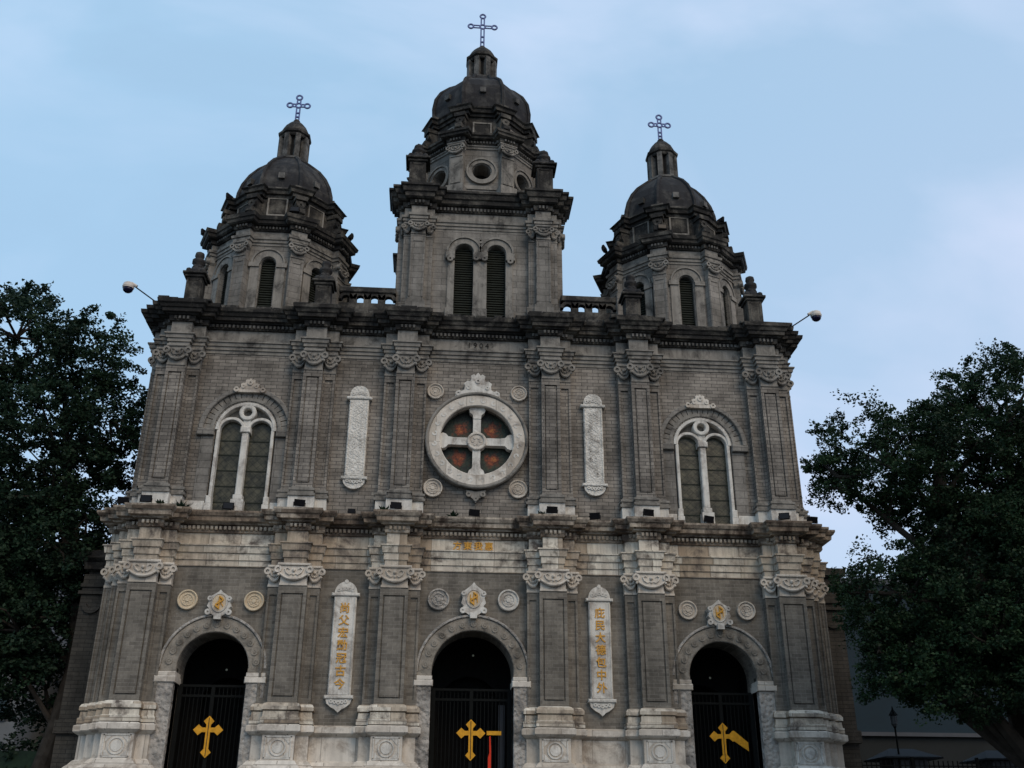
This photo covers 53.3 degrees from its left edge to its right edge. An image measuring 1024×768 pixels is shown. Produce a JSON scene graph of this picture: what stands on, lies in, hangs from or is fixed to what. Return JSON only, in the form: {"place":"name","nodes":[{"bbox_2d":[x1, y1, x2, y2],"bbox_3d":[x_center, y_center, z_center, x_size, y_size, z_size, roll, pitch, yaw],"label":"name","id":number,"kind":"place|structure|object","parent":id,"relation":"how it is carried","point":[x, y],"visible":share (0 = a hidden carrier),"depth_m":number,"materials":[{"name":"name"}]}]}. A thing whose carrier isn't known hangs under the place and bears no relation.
{"place":"outdoors","nodes":[
{"label":"outdoors","id":0,"kind":"place"},
{"bbox_2d":[0,566,68,750],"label":"white building","id":1,"kind":"structure","parent":0,"point":[6,727],"depth_m":76.21,"materials":[{"name":"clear glass"}]},
{"bbox_2d":[0,699,10,720],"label":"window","id":2,"kind":"structure","parent":1,"relation":"in","point":[0,699],"depth_m":75.10,"materials":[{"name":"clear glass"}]},
{"bbox_2d":[0,0,1023,578],"label":"sky","id":3,"kind":"structure","parent":0,"point":[863,159],"materials":[{"name":"blue"}]},
{"bbox_2d":[839,578,1008,732],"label":"blue building","id":4,"kind":"structure","parent":0,"point":[873,716],"depth_m":97.67,"materials":[{"name":"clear glass"}]},
{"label":"terrace","id":5,"kind":"structure","parent":0,"visible":0},
{"bbox_2d":[0,730,44,767],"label":"hedge","id":6,"kind":"object","parent":5,"relation":"on","point":[13,758],"visible":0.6,"depth_m":41.84,"materials":[{"name":"green plant"}]},
{"bbox_2d":[0,467,90,649],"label":"broadleaf tree","id":7,"kind":"object","parent":5,"relation":"on","point":[82,525],"visible":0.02,"depth_m":49.97,"materials":[{"name":"green plant"}]},
{"bbox_2d":[0,278,147,767],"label":"broadleaf tree","id":8,"kind":"object","parent":5,"relation":"on","point":[30,665],"visible":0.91,"depth_m":44.98,"materials":[{"name":"green plant"}]},
{"bbox_2d":[50,14,862,767],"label":"church","id":9,"kind":"structure","parent":5,"relation":"on","point":[264,622],"depth_m":43.37,"materials":[{"name":"grey brick"}]},
{"bbox_2d":[116,496,129,503],"bbox_3d":[-15.818,4.779,41.468,0.507,0.373,0.258,7,-25,-14],"label":"floodlight","id":10,"kind":"object","parent":9,"relation":"on","point":[121,500],"visible":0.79,"depth_m":41.40,"materials":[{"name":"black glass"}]},
{"bbox_2d":[122,281,153,299],"bbox_3d":[-16.498,-4.093,45.334,1.680,0.966,0.520,2,-25,-4],"label":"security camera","id":11,"kind":"object","parent":9,"relation":"on","point":[128,287],"visible":0.98,"depth_m":45.25,"materials":[{"name":"white plastic"}]},
{"bbox_2d":[139,495,152,502],"bbox_3d":[-14.790,4.683,41.243,0.507,0.370,0.218,2,-25,-4],"label":"floodlight","id":12,"kind":"object","parent":9,"relation":"on","point":[146,498],"visible":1,"depth_m":41.17,"materials":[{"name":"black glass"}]},
{"bbox_2d":[173,500,190,506],"bbox_3d":[-13.544,4.905,41.709,0.929,0.413,0.544,2,-25,-4],"label":"weed","id":13,"kind":"object","parent":9,"relation":"on","point":[181,504],"visible":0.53,"depth_m":41.66,"materials":[{"name":"green plant"}]},
{"bbox_2d":[222,502,234,509],"bbox_3d":[-11.708,5.088,42.094,0.507,0.366,0.202,4,-25,-9],"label":"floodlight","id":14,"kind":"object","parent":9,"relation":"on","point":[228,505],"visible":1,"depth_m":42.03,"materials":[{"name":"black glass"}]},
{"bbox_2d":[192,379,288,510],"bbox_3d":[-11.450,2.743,43.584,4.040,6.300,0.700,2,-25,-4],"label":"arched window","id":15,"kind":"structure","parent":9,"relation":"in","point":[242,469],"depth_m":43.56,"materials":[{"name":"stone"}]},
{"bbox_2d":[289,207,299,213],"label":"floodlight","id":16,"kind":"object","parent":9,"relation":"on","point":[295,210],"visible":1,"depth_m":49.25,"materials":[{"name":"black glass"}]},
{"bbox_2d":[293,499,305,506],"bbox_3d":[-8.686,4.899,41.656,0.507,0.373,0.257,8,-26,-17],"label":"floodlight","id":17,"kind":"object","parent":9,"relation":"on","point":[299,502],"visible":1,"depth_m":41.59,"materials":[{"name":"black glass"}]},
{"bbox_2d":[348,233,353,240],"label":"floodlight","id":18,"kind":"object","parent":9,"relation":"on","point":[350,236],"visible":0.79,"depth_m":51.37,"materials":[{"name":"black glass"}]},
{"bbox_2d":[347,509,355,513],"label":"floodlight","id":19,"kind":"object","parent":9,"relation":"on","point":[352,511],"visible":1,"depth_m":42.36,"materials":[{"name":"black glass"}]},
{"bbox_2d":[390,502,401,509],"bbox_3d":[-4.776,5.043,41.928,0.507,0.372,0.240,6,-25,-12],"label":"floodlight","id":20,"kind":"object","parent":9,"relation":"on","point":[395,505],"visible":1,"depth_m":41.86,"materials":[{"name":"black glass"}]},
{"bbox_2d":[469,509,479,516],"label":"floodlight","id":21,"kind":"object","parent":9,"relation":"on","point":[474,512],"visible":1,"depth_m":42.71,"materials":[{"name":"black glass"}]},
{"bbox_2d":[425,373,527,503],"bbox_3d":[-1.542,2.351,44.534,4.480,6.050,0.730,2,-25,-4],"label":"rose window","id":22,"kind":"structure","parent":9,"relation":"in","point":[475,450],"depth_m":44.46,"materials":[{"name":"stone"}]},
{"bbox_2d":[546,506,557,513],"bbox_3d":[1.659,5.274,42.364,0.507,0.372,0.265,3,-25,-7],"label":"floodlight","id":23,"kind":"object","parent":9,"relation":"on","point":[551,509],"visible":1,"depth_m":42.30,"materials":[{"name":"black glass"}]},
{"bbox_2d":[589,512,600,519],"bbox_3d":[3.513,5.633,43.132,0.507,0.373,0.255,-7,-26,15],"label":"floodlight","id":24,"kind":"object","parent":9,"relation":"on","point":[594,516],"visible":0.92,"depth_m":43.06,"materials":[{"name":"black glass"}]},
{"bbox_2d":[601,244,607,252],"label":"floodlight","id":25,"kind":"object","parent":9,"relation":"attached to","point":[604,248],"visible":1,"depth_m":52.28,"materials":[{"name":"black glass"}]},
{"bbox_2d":[643,509,653,516],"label":"floodlight","id":26,"kind":"object","parent":9,"relation":"on","point":[648,512],"visible":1,"depth_m":42.57,"materials":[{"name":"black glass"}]},
{"bbox_2d":[657,224,666,230],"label":"floodlight","id":27,"kind":"object","parent":9,"relation":"attached to","point":[661,227],"visible":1,"depth_m":50.48,"materials":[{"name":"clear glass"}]},
{"bbox_2d":[662,395,749,523],"bbox_3d":[8.420,3.462,44.948,4.040,6.300,0.700,2,-25,-4],"label":"arched window","id":28,"kind":"structure","parent":9,"relation":"in","point":[700,447],"depth_m":44.94,"materials":[{"name":"stone"}]},
{"bbox_2d":[704,515,713,522],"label":"floodlight","id":29,"kind":"object","parent":9,"relation":"on","point":[709,519],"visible":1,"depth_m":43.39,"materials":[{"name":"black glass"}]},
{"bbox_2d":[778,512,790,520],"bbox_3d":[11.493,5.635,43.046,0.507,0.369,0.214,-6,-25,13],"label":"floodlight","id":30,"kind":"object","parent":9,"relation":"on","point":[783,516],"visible":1,"depth_m":42.97,"materials":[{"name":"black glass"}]},
{"bbox_2d":[792,310,821,325],"bbox_3d":[13.591,-3.003,47.399,1.680,0.966,0.520,2,-25,-4],"label":"security camera","id":31,"kind":"object","parent":9,"relation":"attached to","point":[815,315],"visible":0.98,"depth_m":47.36,"materials":[{"name":"white plastic"}]},
{"bbox_2d":[807,516,817,523],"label":"floodlight","id":32,"kind":"object","parent":9,"relation":"on","point":[814,520],"visible":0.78,"depth_m":43.44,"materials":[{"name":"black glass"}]},
{"bbox_2d":[889,706,901,767],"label":"street lamp","id":33,"kind":"object","parent":5,"relation":"on","point":[893,718],"visible":0.97,"depth_m":47.56,"materials":[{"name":"black metal"}]},
{"bbox_2d":[863,749,943,767],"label":"patio umbrella","id":34,"kind":"object","parent":5,"relation":"on","point":[888,755],"visible":0.79,"depth_m":47.13,"materials":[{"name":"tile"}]},
{"bbox_2d":[861,757,1017,767],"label":"iron fence","id":35,"kind":"object","parent":5,"relation":"on","point":[912,764],"visible":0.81,"depth_m":45.65,"materials":[{"name":"black metal"}]},
{"bbox_2d":[879,491,1023,695],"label":"broadleaf tree","id":36,"kind":"object","parent":5,"relation":"on","point":[896,590],"depth_m":46.49,"materials":[{"name":"green plant"}]},
{"bbox_2d":[959,750,1013,767],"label":"patio umbrella","id":37,"kind":"object","parent":5,"relation":"on","point":[992,756],"visible":0.55,"depth_m":47.79,"materials":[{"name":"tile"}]},
{"label":"ground","id":38,"kind":"structure","parent":0,"visible":0},
{"bbox_2d":[859,732,995,767],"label":"pale building","id":39,"kind":"structure","parent":38,"relation":"on","point":[953,747],"depth_m":69.21,"materials":[{"name":"grey concrete"}]},
{"label":"square paving","id":40,"kind":"structure","parent":0,"visible":0},
{"bbox_2d":[800,337,1023,767],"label":"locust tree","id":41,"kind":"object","parent":40,"relation":"on","point":[970,614],"visible":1,"depth_m":33.54,"materials":[{"name":"green plant"}]}
]}

